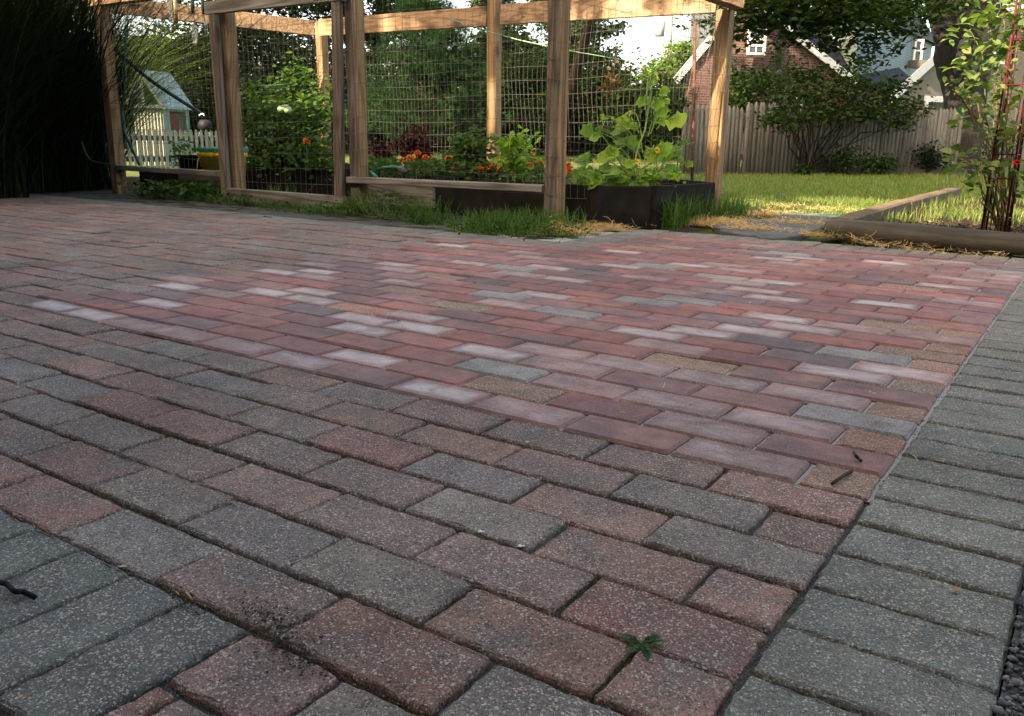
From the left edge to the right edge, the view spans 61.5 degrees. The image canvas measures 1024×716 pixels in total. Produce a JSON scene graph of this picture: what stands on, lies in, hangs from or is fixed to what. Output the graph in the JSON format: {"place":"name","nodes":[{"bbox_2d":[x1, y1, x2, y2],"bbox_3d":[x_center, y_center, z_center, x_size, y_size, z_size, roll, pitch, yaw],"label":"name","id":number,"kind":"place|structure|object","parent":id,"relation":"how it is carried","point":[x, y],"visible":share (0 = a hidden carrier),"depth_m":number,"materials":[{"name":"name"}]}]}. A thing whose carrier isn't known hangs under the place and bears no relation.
{"place":"outdoors","nodes":[
{"label":"outdoors","id":0,"kind":"place"},
{"bbox_2d":[0,0,176,198],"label":"ornamental grass","id":1,"kind":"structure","parent":0,"point":[11,156],"depth_m":6.20,"materials":[{"name":"green plant"}]},
{"bbox_2d":[32,190,618,239],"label":"soil","id":2,"kind":"structure","parent":0,"point":[187,203],"depth_m":5.73,"materials":[{"name":"brown soil"}]},
{"bbox_2d":[116,179,186,200],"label":"weed","id":3,"kind":"object","parent":2,"relation":"on","point":[146,192],"visible":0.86,"depth_m":6.61,"materials":[{"name":"green plant"}]},
{"bbox_2d":[140,175,218,201],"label":"weed","id":4,"kind":"object","parent":2,"relation":"on","point":[181,188],"visible":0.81,"depth_m":6.51,"materials":[{"name":"green plant"}]},
{"bbox_2d":[166,181,226,202],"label":"weed","id":5,"kind":"object","parent":2,"relation":"on","point":[218,187],"visible":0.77,"depth_m":6.39,"materials":[{"name":"green plant"}]},
{"bbox_2d":[202,191,268,205],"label":"weed","id":6,"kind":"object","parent":2,"relation":"on","point":[225,198],"visible":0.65,"depth_m":6.16,"materials":[{"name":"green plant"}]},
{"bbox_2d":[259,197,316,212],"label":"grass tuft","id":7,"kind":"object","parent":2,"relation":"on","point":[284,210],"visible":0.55,"depth_m":5.79,"materials":[{"name":"green plant"}]},
{"bbox_2d":[260,201,374,214],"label":"weed","id":8,"kind":"object","parent":2,"relation":"on","point":[325,209],"visible":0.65,"depth_m":5.60,"materials":[{"name":"green plant"}]},
{"bbox_2d":[294,198,355,215],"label":"grass tuft","id":9,"kind":"object","parent":2,"relation":"on","point":[329,210],"visible":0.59,"depth_m":5.57,"materials":[{"name":"green plant"}]},
{"bbox_2d":[337,188,373,216],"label":"grass tuft","id":10,"kind":"object","parent":2,"relation":"on","point":[356,208],"visible":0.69,"depth_m":5.46,"materials":[{"name":"green plant"}]},
{"bbox_2d":[327,189,439,219],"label":"weed","id":11,"kind":"object","parent":2,"relation":"on","point":[368,212],"visible":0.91,"depth_m":5.26,"materials":[{"name":"green plant"}]},
{"bbox_2d":[373,196,451,220],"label":"weed","id":12,"kind":"object","parent":2,"relation":"on","point":[406,203],"visible":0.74,"depth_m":5.18,"materials":[{"name":"green plant"}]},
{"bbox_2d":[403,194,461,225],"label":"grass tuft","id":13,"kind":"object","parent":2,"relation":"on","point":[437,212],"visible":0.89,"depth_m":5.03,"materials":[{"name":"green plant"}]},
{"bbox_2d":[447,206,532,233],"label":"grass tuft","id":14,"kind":"object","parent":2,"relation":"on","point":[476,221],"visible":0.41,"depth_m":4.73,"materials":[{"name":"green plant"}]},
{"bbox_2d":[413,216,588,242],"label":"weed","id":15,"kind":"object","parent":2,"relation":"on","point":[496,227],"visible":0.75,"depth_m":4.50,"materials":[{"name":"green plant"}]},
{"bbox_2d":[446,201,598,239],"bbox_3d":[0.068,-0.763,4.671,0.745,0.164,0.730,10,17,33],"label":"grass tuft","id":16,"kind":"object","parent":2,"relation":"on","point":[522,220],"visible":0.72,"depth_m":4.58,"materials":[{"name":"green plant"}]},
{"bbox_2d":[517,205,579,232],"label":"grass tuft","id":17,"kind":"object","parent":2,"relation":"on","point":[556,218],"visible":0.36,"depth_m":4.65,"materials":[{"name":"green plant"}]},
{"bbox_2d":[518,224,596,239],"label":"weed","id":18,"kind":"object","parent":2,"relation":"on","point":[534,232],"visible":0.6,"depth_m":4.44,"materials":[{"name":"green plant"}]},
{"bbox_2d":[95,177,789,231],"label":"soil","id":19,"kind":"structure","parent":0,"point":[131,187],"depth_m":5.78,"materials":[{"name":"brown soil"}]},
{"bbox_2d":[139,172,203,195],"bbox_3d":[-2.776,-1.484,7.274,0.535,0.190,0.484,10,17,33],"label":"raised bed","id":20,"kind":"object","parent":19,"relation":"on","point":[158,177],"visible":0.04,"depth_m":7.10,"materials":[{"name":"wood"}]},
{"bbox_2d":[176,155,200,168],"bbox_3d":[-2.631,-1.581,7.043,0.200,0.155,0.200,10,17,33],"label":"plant pot","id":21,"kind":"object","parent":20,"relation":"on","point":[182,161],"visible":0.49,"depth_m":6.97,"materials":[{"name":"black plastic"}]},
{"bbox_2d":[168,137,197,167],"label":"bed plants","id":22,"kind":"object","parent":19,"relation":"on","point":[184,149],"visible":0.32,"depth_m":7.97,"materials":[{"name":"green plant"}]},
{"bbox_2d":[195,147,248,175],"bbox_3d":[-2.338,-1.521,6.972,0.310,0.362,0.316,10,17,33],"label":"bucket","id":23,"kind":"object","parent":19,"relation":"on","point":[208,158],"visible":0.21,"depth_m":6.84,"materials":[{"name":"yellow plastic"}]},
{"bbox_2d":[246,162,415,195],"bbox_3d":[-1.442,-1.554,7.534,2.035,0.230,1.430,10,17,33],"label":"raised bed","id":24,"kind":"object","parent":19,"relation":"on","point":[302,181],"visible":0.16,"depth_m":7.32,"materials":[{"name":"wood"}]},
{"bbox_2d":[240,47,348,181],"bbox_3d":[-2.000,-2.086,7.544,1.590,1.237,1.018,10,17,33],"label":"tomato plant","id":25,"kind":"object","parent":24,"relation":"on","point":[281,150],"visible":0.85,"depth_m":7.43,"materials":[{"name":"green plant"}]},
{"bbox_2d":[367,132,399,160],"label":"red leaf plant","id":26,"kind":"object","parent":24,"relation":"on","point":[381,146],"visible":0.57,"depth_m":6.47,"materials":[{"name":"plant"}]},
{"bbox_2d":[368,154,414,177],"bbox_3d":[-0.896,-1.385,6.209,0.401,0.175,0.672,-1,15,-8],"label":"marigold","id":27,"kind":"object","parent":24,"relation":"on","point":[377,162],"depth_m":5.99,"materials":[{"name":"green plant"}]},
{"bbox_2d":[388,120,437,178],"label":"red leaf plant","id":28,"kind":"object","parent":19,"relation":"on","point":[418,145],"visible":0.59,"depth_m":6.36,"materials":[{"name":"plant"}]},
{"bbox_2d":[417,171,714,229],"bbox_3d":[0.227,-1.115,5.892,1.208,0.248,2.291,-13,20,-42],"label":"raised bed","id":29,"kind":"object","parent":19,"relation":"on","point":[640,206],"visible":0.59,"depth_m":5.01,"materials":[{"name":"wood"}]},
{"bbox_2d":[405,150,451,178],"bbox_3d":[-0.582,-1.368,6.098,0.383,0.204,0.684,-1,14,-5],"label":"marigold","id":30,"kind":"object","parent":29,"relation":"on","point":[418,164],"depth_m":5.88,"materials":[{"name":"green plant"}]},
{"bbox_2d":[440,127,498,177],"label":"pepper plant","id":31,"kind":"object","parent":29,"relation":"on","point":[476,145],"visible":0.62,"depth_m":5.71,"materials":[{"name":"green plant"}]},
{"bbox_2d":[449,158,544,181],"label":"marigold foliage","id":32,"kind":"object","parent":29,"relation":"on","point":[460,166],"visible":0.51,"depth_m":5.58,"materials":[{"name":"green plant"}]},
{"bbox_2d":[488,125,542,180],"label":"pepper plant","id":33,"kind":"object","parent":29,"relation":"on","point":[510,163],"visible":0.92,"depth_m":5.48,"materials":[{"name":"green plant"}]},
{"bbox_2d":[498,160,544,183],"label":"squash leaves","id":34,"kind":"object","parent":29,"relation":"on","point":[525,178],"visible":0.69,"depth_m":5.28,"materials":[{"name":"green plant"}]},
{"bbox_2d":[566,57,694,189],"bbox_3d":[0.736,-1.336,5.019,0.902,0.808,0.459,-4,15,-18],"label":"cucumber vine","id":35,"kind":"object","parent":29,"relation":"on","point":[623,175],"visible":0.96,"depth_m":5.01,"materials":[{"name":"green plant"}]},
{"bbox_2d":[690,20,696,179],"bbox_3d":[1.153,-1.641,5.475,0.021,0.987,0.322,1,14,3],"label":"stake","id":36,"kind":"object","parent":29,"relation":"on","point":[694,100],"visible":0.86,"depth_m":5.45,"materials":[{"name":"wood"}]},
{"bbox_2d":[657,191,709,229],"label":"grass tuft","id":37,"kind":"object","parent":19,"relation":"on","point":[677,216],"visible":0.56,"depth_m":5.00,"materials":[{"name":"green plant"}]},
{"bbox_2d":[685,187,724,225],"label":"grass tuft","id":38,"kind":"object","parent":19,"relation":"on","point":[712,212],"visible":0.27,"depth_m":5.24,"materials":[{"name":"green plant"}]},
{"bbox_2d":[713,188,766,219],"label":"grass tuft","id":39,"kind":"object","parent":19,"relation":"on","point":[731,209],"visible":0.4,"depth_m":5.58,"materials":[{"name":"green plant"}]},
{"bbox_2d":[721,196,788,216],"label":"grass tuft","id":40,"kind":"object","parent":19,"relation":"on","point":[756,204],"visible":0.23,"depth_m":6.00,"materials":[{"name":"plant"}]},
{"bbox_2d":[0,189,1023,715],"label":"patio","id":41,"kind":"structure","parent":0,"point":[288,329],"depth_m":1.48,"materials":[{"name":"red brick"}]},
{"bbox_2d":[124,223,342,681],"bbox_3d":[-1.189,-0.320,3.159,0.662,0.004,5.269,-7,16,-27],"label":"debris","id":42,"kind":"object","parent":41,"relation":"on","point":[274,645],"visible":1,"depth_m":0.87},
{"bbox_2d":[4,289,917,715],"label":"joint grit","id":43,"kind":"object","parent":41,"relation":"on","point":[428,497],"visible":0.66,"depth_m":1.14,"materials":[{"name":"grey stone"}]},
{"bbox_2d":[31,242,917,644],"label":"straw bits","id":44,"kind":"object","parent":41,"relation":"on","point":[323,394],"visible":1,"depth_m":1.28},
{"bbox_2d":[22,206,986,591],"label":"leaf litter","id":45,"kind":"object","parent":41,"relation":"on","point":[574,458],"visible":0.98,"depth_m":1.54,"materials":[{"name":"brown plant"}]},
{"bbox_2d":[430,574,635,701],"bbox_3d":[-0.289,0.217,1.142,1.028,0.006,0.234,10,17,33],"label":"moss","id":46,"kind":"object","parent":41,"relation":"on","point":[620,666],"visible":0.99,"depth_m":0.85,"materials":[{"name":"green plant"}]},
{"bbox_2d":[620,633,667,659],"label":"dandelion weed","id":47,"kind":"object","parent":41,"relation":"on","point":[643,646],"visible":1,"depth_m":0.86,"materials":[{"name":"green plant"}]},
{"bbox_2d":[720,282,1020,702],"bbox_3d":[1.058,0.004,2.047,0.064,0.003,4.000,10,17,33],"label":"joint grit","id":48,"kind":"object","parent":41,"relation":"on","point":[849,522],"visible":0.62,"depth_m":1.10,"materials":[{"name":"grey stone"}]},
{"bbox_2d":[84,0,1023,100],"label":"sky","id":49,"kind":"structure","parent":0,"point":[650,27],"materials":[{"name":"white"}]},
{"bbox_2d":[125,146,1023,258],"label":"lawn","id":50,"kind":"structure","parent":0,"point":[1020,188],"depth_m":10.90,"materials":[{"name":"green plant"}]},
{"bbox_2d":[0,0,298,192],"bbox_3d":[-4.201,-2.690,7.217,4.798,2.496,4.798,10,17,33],"label":"ornamental grass","id":51,"kind":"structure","parent":50,"relation":"on","point":[61,162],"depth_m":7.04,"materials":[{"name":"plant"}]},
{"bbox_2d":[126,70,192,164],"bbox_3d":[-5.376,-3.684,13.253,0.485,1.385,1.026,6,15,19],"label":"playhouse","id":52,"kind":"object","parent":50,"relation":"on","point":[175,125],"visible":0.34,"depth_m":13.13,"materials":[{"name":"beige paint"}]},
{"bbox_2d":[124,23,258,150],"bbox_3d":[-9.798,-7.052,24.106,5.458,4.397,4.488,-7,17,-29],"label":"background tree","id":53,"kind":"object","parent":50,"relation":"on","point":[199,90],"visible":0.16,"depth_m":23.87,"materials":[{"name":"green plant"}]},
{"bbox_2d":[106,129,297,167],"bbox_3d":[-4.293,-2.937,12.113,3.021,0.535,0.076,-8,17,-30],"label":"picket fence","id":54,"kind":"object","parent":50,"relation":"on","point":[159,137],"visible":0.09,"depth_m":11.79,"materials":[{"name":"white paint"}]},
{"bbox_2d":[195,113,212,154],"bbox_3d":[-4.730,-3.401,13.405,0.323,0.784,0.368,10,17,33],"label":"barbecue","id":55,"kind":"object","parent":50,"relation":"on","point":[207,124],"visible":0.49,"depth_m":13.31,"materials":[{"name":"metal"}]},
{"bbox_2d":[122,0,346,148],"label":"background tree","id":56,"kind":"object","parent":50,"relation":"on","point":[267,11],"visible":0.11,"depth_m":25.07,"materials":[{"name":"green plant"}]},
{"bbox_2d":[210,14,397,152],"bbox_3d":[-5.577,-6.907,22.974,5.020,4.279,5.608,-1,14,-6],"label":"background tree","id":57,"kind":"object","parent":50,"relation":"on","point":[312,51],"visible":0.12,"depth_m":22.02,"materials":[{"name":"green plant"}]},
{"bbox_2d":[287,0,446,56],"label":"background tree","id":58,"kind":"object","parent":50,"relation":"on","point":[377,5],"visible":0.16,"depth_m":27.36,"materials":[{"name":"green plant"}]},
{"bbox_2d":[120,29,689,154],"bbox_3d":[-8.262,-8.862,28.288,28.758,4.172,4.761,2,14,6],"label":"hedge","id":59,"kind":"object","parent":50,"relation":"on","point":[483,45],"visible":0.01,"depth_m":27.02,"materials":[{"name":"green plant"}]},
{"bbox_2d":[88,0,744,220],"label":"garden enclosure","id":60,"kind":"object","parent":50,"relation":"on","point":[354,25],"visible":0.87,"depth_m":5.83,"materials":[{"name":"orange wood"}]},
{"bbox_2d":[120,19,128,148],"bbox_3d":[-3.284,-2.298,7.300,0.066,1.111,0.313,2,14,3],"label":"garden hose","id":61,"kind":"object","parent":60,"relation":"hanging from","point":[121,109],"visible":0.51,"depth_m":7.29,"materials":[{"name":"green rubber"}]},
{"bbox_2d":[117,51,200,113],"bbox_3d":[-3.130,-2.443,7.543,0.884,0.591,0.048,5,15,16],"label":"garden hose","id":62,"kind":"object","parent":60,"relation":"attached to","point":[188,105],"visible":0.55,"depth_m":7.52,"materials":[{"name":"green rubber"}]},
{"bbox_2d":[168,0,177,22],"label":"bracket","id":63,"kind":"object","parent":60,"relation":"attached to","point":[174,11],"visible":0.73,"depth_m":7.15,"materials":[{"name":"metal"}]},
{"bbox_2d":[190,0,197,44],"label":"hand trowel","id":64,"kind":"object","parent":60,"relation":"hanging from","point":[194,31],"visible":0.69,"depth_m":7.22,"materials":[{"name":"metal"}]},
{"bbox_2d":[445,16,624,60],"bbox_3d":[0.081,-1.990,5.308,1.202,0.290,0.313,6,15,18],"label":"twine","id":65,"kind":"object","parent":60,"relation":"attached to","point":[531,42],"visible":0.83,"depth_m":5.29,"materials":[{"name":"fabric"}]},
{"bbox_2d":[591,61,629,101],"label":"dried vine","id":66,"kind":"object","parent":60,"relation":"hanging from","point":[609,85],"visible":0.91,"depth_m":5.20,"materials":[{"name":"brown plant"}]},
{"bbox_2d":[429,88,545,158],"bbox_3d":[-0.467,-5.285,20.053,3.038,1.949,2.808,4,15,14],"label":"background shrub","id":67,"kind":"object","parent":50,"relation":"on","point":[510,106],"visible":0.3,"depth_m":19.61,"materials":[{"name":"green plant"}]},
{"bbox_2d":[462,0,530,66],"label":"spruce tree","id":68,"kind":"object","parent":50,"relation":"on","point":[474,3],"visible":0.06,"depth_m":34.43,"materials":[{"name":"green plant"}]},
{"bbox_2d":[461,23,579,156],"bbox_3d":[0.181,-7.246,24.123,3.492,4.597,4.028,10,17,33],"label":"background tree","id":69,"kind":"object","parent":50,"relation":"on","point":[517,75],"visible":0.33,"depth_m":23.44,"materials":[{"name":"green plant"}]},
{"bbox_2d":[544,20,595,156],"bbox_3d":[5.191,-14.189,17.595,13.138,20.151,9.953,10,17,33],"label":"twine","id":70,"kind":"object","parent":50,"relation":"on","point":[587,30],"visible":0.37,"depth_m":21.96,"materials":[{"name":"beige fabric"}]},
{"bbox_2d":[514,0,632,105],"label":"spruce tree","id":71,"kind":"object","parent":50,"relation":"on","point":[579,29],"visible":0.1,"depth_m":28.42,"materials":[{"name":"green plant"}]},
{"bbox_2d":[521,22,654,155],"bbox_3d":[1.891,-7.583,25.020,4.573,4.284,4.718,-5,15,-21],"label":"background tree","id":72,"kind":"object","parent":50,"relation":"on","point":[574,149],"visible":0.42,"depth_m":24.50,"materials":[{"name":"green plant"}]},
{"bbox_2d":[586,55,696,159],"bbox_3d":[3.410,-6.222,21.932,2.912,2.861,3.017,-7,17,-29],"label":"background tree","id":73,"kind":"object","parent":50,"relation":"on","point":[654,135],"visible":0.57,"depth_m":21.55,"materials":[{"name":"green plant"}]},
{"bbox_2d":[633,38,710,104],"bbox_3d":[5.587,-9.084,30.124,2.851,3.969,2.516,-7,16,-27],"label":"background tree","id":74,"kind":"object","parent":50,"relation":"on","point":[679,47],"visible":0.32,"depth_m":29.38,"materials":[{"name":"green plant"}]},
{"bbox_2d":[712,218,823,240],"bbox_3d":[1.440,-0.738,5.008,0.652,0.060,1.183,10,17,33],"label":"stepping stone","id":75,"kind":"object","parent":50,"relation":"on","point":[785,234],"visible":0.57,"depth_m":4.78,"materials":[{"name":"grey stone"}]},
{"bbox_2d":[531,199,1023,259],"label":"straw","id":76,"kind":"object","parent":50,"relation":"on","point":[707,221],"visible":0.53,"depth_m":4.83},
{"bbox_2d":[772,213,836,222],"bbox_3d":[2.002,-0.884,5.600,0.628,0.060,0.674,4,15,11],"label":"stepping stone","id":77,"kind":"object","parent":50,"relation":"on","point":[790,216],"visible":0.18,"depth_m":5.62,"materials":[{"name":"grey stone"}]},
{"bbox_2d":[792,163,816,175],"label":"bush","id":78,"kind":"object","parent":50,"relation":"on","point":[802,169],"visible":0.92,"depth_m":12.63,"materials":[{"name":"green plant"}]},
{"bbox_2d":[677,101,963,174],"bbox_3d":[4.902,-3.384,13.327,5.130,1.083,0.145,-4,15,-17],"label":"stockade fence","id":79,"kind":"object","parent":50,"relation":"on","point":[775,155],"visible":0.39,"depth_m":13.15,"materials":[{"name":"grey wood"}]},
{"bbox_2d":[634,166,1008,223],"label":"grass","id":80,"kind":"structure","parent":50,"relation":"on","point":[756,179],"depth_m":9.18,"materials":[{"name":"green plant"}]},
{"bbox_2d":[672,0,1010,169],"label":"maple tree","id":81,"kind":"object","parent":50,"relation":"on","point":[941,16],"visible":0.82,"depth_m":13.56,"materials":[{"name":"green plant"}]},
{"bbox_2d":[740,48,945,171],"bbox_3d":[5.004,-3.756,13.078,3.893,1.915,1.780,-4,15,-19],"label":"flowering shrub","id":82,"kind":"object","parent":50,"relation":"on","point":[848,104],"visible":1,"depth_m":12.78,"materials":[{"name":"green plant"}]},
{"bbox_2d":[812,143,897,176],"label":"bush","id":83,"kind":"object","parent":50,"relation":"on","point":[844,155],"visible":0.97,"depth_m":12.90,"materials":[{"name":"green plant"}]},
{"bbox_2d":[831,199,910,221],"bbox_3d":[2.340,-0.918,5.544,0.100,0.100,1.980,10,17,32],"label":"timber edging","id":84,"kind":"object","parent":50,"relation":"on","point":[869,213],"visible":0.54,"depth_m":5.47,"materials":[{"name":"brown wood"}]},
{"bbox_2d":[857,149,906,174],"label":"bush","id":85,"kind":"object","parent":50,"relation":"on","point":[891,164],"visible":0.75,"depth_m":13.16,"materials":[{"name":"green plant"}]},
{"bbox_2d":[902,187,960,210],"bbox_3d":[3.530,-1.336,7.236,0.100,0.110,2.161,11,17,34],"label":"timber edging","id":86,"kind":"object","parent":50,"relation":"on","point":[917,200],"visible":0.61,"depth_m":7.04,"materials":[{"name":"brown wood"}]},
{"bbox_2d":[906,136,962,173],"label":"bush","id":87,"kind":"object","parent":50,"relation":"on","point":[927,159],"visible":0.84,"depth_m":13.73,"materials":[{"name":"green plant"}]},
{"bbox_2d":[913,169,981,175],"bbox_3d":[6.789,-3.009,13.943,1.548,0.090,0.120,1,14,3],"label":"plank edging","id":88,"kind":"object","parent":50,"relation":"on","point":[933,171],"visible":0.19,"depth_m":13.88,"materials":[{"name":"brown wood"}]},
{"bbox_2d":[820,191,1023,257],"bbox_3d":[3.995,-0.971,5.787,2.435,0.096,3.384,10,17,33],"label":"grass","id":89,"kind":"structure","parent":0,"point":[951,214],"depth_m":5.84,"materials":[{"name":"green plant"}]},
{"bbox_2d":[823,219,1023,257],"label":"log edging","id":90,"kind":"object","parent":89,"relation":"on","point":[1010,243],"visible":0.78,"depth_m":4.21,"materials":[{"name":"brown wood"}]},
{"bbox_2d":[882,218,1023,232],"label":"bark mulch","id":91,"kind":"object","parent":89,"relation":"on","point":[935,224],"visible":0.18,"depth_m":5.22,"materials":[{"name":"brown wood"}]},
{"bbox_2d":[939,0,1023,231],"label":"climbing rose","id":92,"kind":"object","parent":89,"relation":"on","point":[993,61],"visible":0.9,"depth_m":4.37,"materials":[{"name":"plant"}]},
{"bbox_2d":[980,0,1023,231],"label":"obelisk","id":93,"kind":"object","parent":89,"relation":"on","point":[987,216],"visible":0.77,"depth_m":4.41,"materials":[{"name":"red metal"}]},
{"bbox_2d":[891,2,1023,159],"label":"stucco garage","id":94,"kind":"structure","parent":0,"point":[925,72],"depth_m":26.54,"materials":[{"name":"beige paint"}]},
{"bbox_2d":[998,160,1023,699],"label":"ground","id":95,"kind":"structure","parent":0,"point":[1017,611],"depth_m":1.00,"materials":[{"name":"soil"}]},
{"bbox_2d":[344,0,514,160],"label":"pine tree","id":96,"kind":"object","parent":95,"relation":"on","point":[422,103],"visible":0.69,"depth_m":16.59,"materials":[{"name":"green plant"}]},
{"bbox_2d":[0,194,1023,715],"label":"patio border","id":97,"kind":"object","parent":95,"relation":"on","point":[884,620],"visible":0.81,"depth_m":0.95,"materials":[{"name":"brick"}]},
{"bbox_2d":[0,580,37,599],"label":"twig","id":98,"kind":"object","parent":97,"relation":"on","point":[10,587],"visible":1,"depth_m":0.94,"materials":[{"name":"brown wood"}]},
{"bbox_2d":[655,16,672,85],"bbox_3d":[6.524,-12.899,35.458,1.525,8.500,1.194,5,15,17],"label":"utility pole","id":99,"kind":"object","parent":95,"relation":"on","point":[660,27],"visible":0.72,"depth_m":35.00,"materials":[{"name":"brown wood"}]},
{"bbox_2d":[690,7,727,54],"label":"sided house","id":100,"kind":"structure","parent":95,"relation":"on","point":[701,41],"depth_m":33.03,"materials":[{"name":"grey"}]},
{"bbox_2d":[673,6,908,153],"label":"brick house","id":101,"kind":"structure","parent":95,"relation":"on","point":[756,51],"depth_m":30.26,"materials":[{"name":"red brick"}]},
{"bbox_2d":[746,28,766,55],"bbox_3d":[8.403,-10.921,29.552,0.579,1.022,0.435,10,17,33],"label":"window","id":102,"kind":"structure","parent":101,"relation":"in","point":[758,49],"depth_m":29.62,"materials":[{"name":"white paint"}]},
{"bbox_2d":[709,40,817,140],"bbox_3d":[8.497,-9.126,29.417,3.659,3.384,2.561,-3,15,-14],"label":"climbing vine","id":103,"kind":"object","parent":101,"relation":"attached to","point":[741,100],"visible":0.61,"depth_m":29.12,"materials":[{"name":"green plant"}]},
{"bbox_2d":[811,0,934,89],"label":"blue house","id":104,"kind":"structure","parent":95,"relation":"on","point":[913,60],"depth_m":36.68,"materials":[{"name":"grey"}]},
{"bbox_2d":[912,39,923,59],"bbox_3d":[17.851,-13.512,37.879,0.408,0.942,0.248,5,15,14],"label":"window","id":105,"kind":"structure","parent":104,"relation":"in","point":[917,53],"depth_m":37.84,"materials":[{"name":"white paint"}]},
{"bbox_2d":[990,588,1023,715],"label":"gravel","id":106,"kind":"structure","parent":95,"relation":"on","point":[1015,689],"depth_m":0.83,"materials":[{"name":"grey gravel"}]},
{"bbox_2d":[998,583,1023,715],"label":"gravel stones","id":107,"kind":"object","parent":106,"relation":"on","point":[1019,623],"visible":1,"depth_m":0.83,"materials":[{"name":"grey gravel"}]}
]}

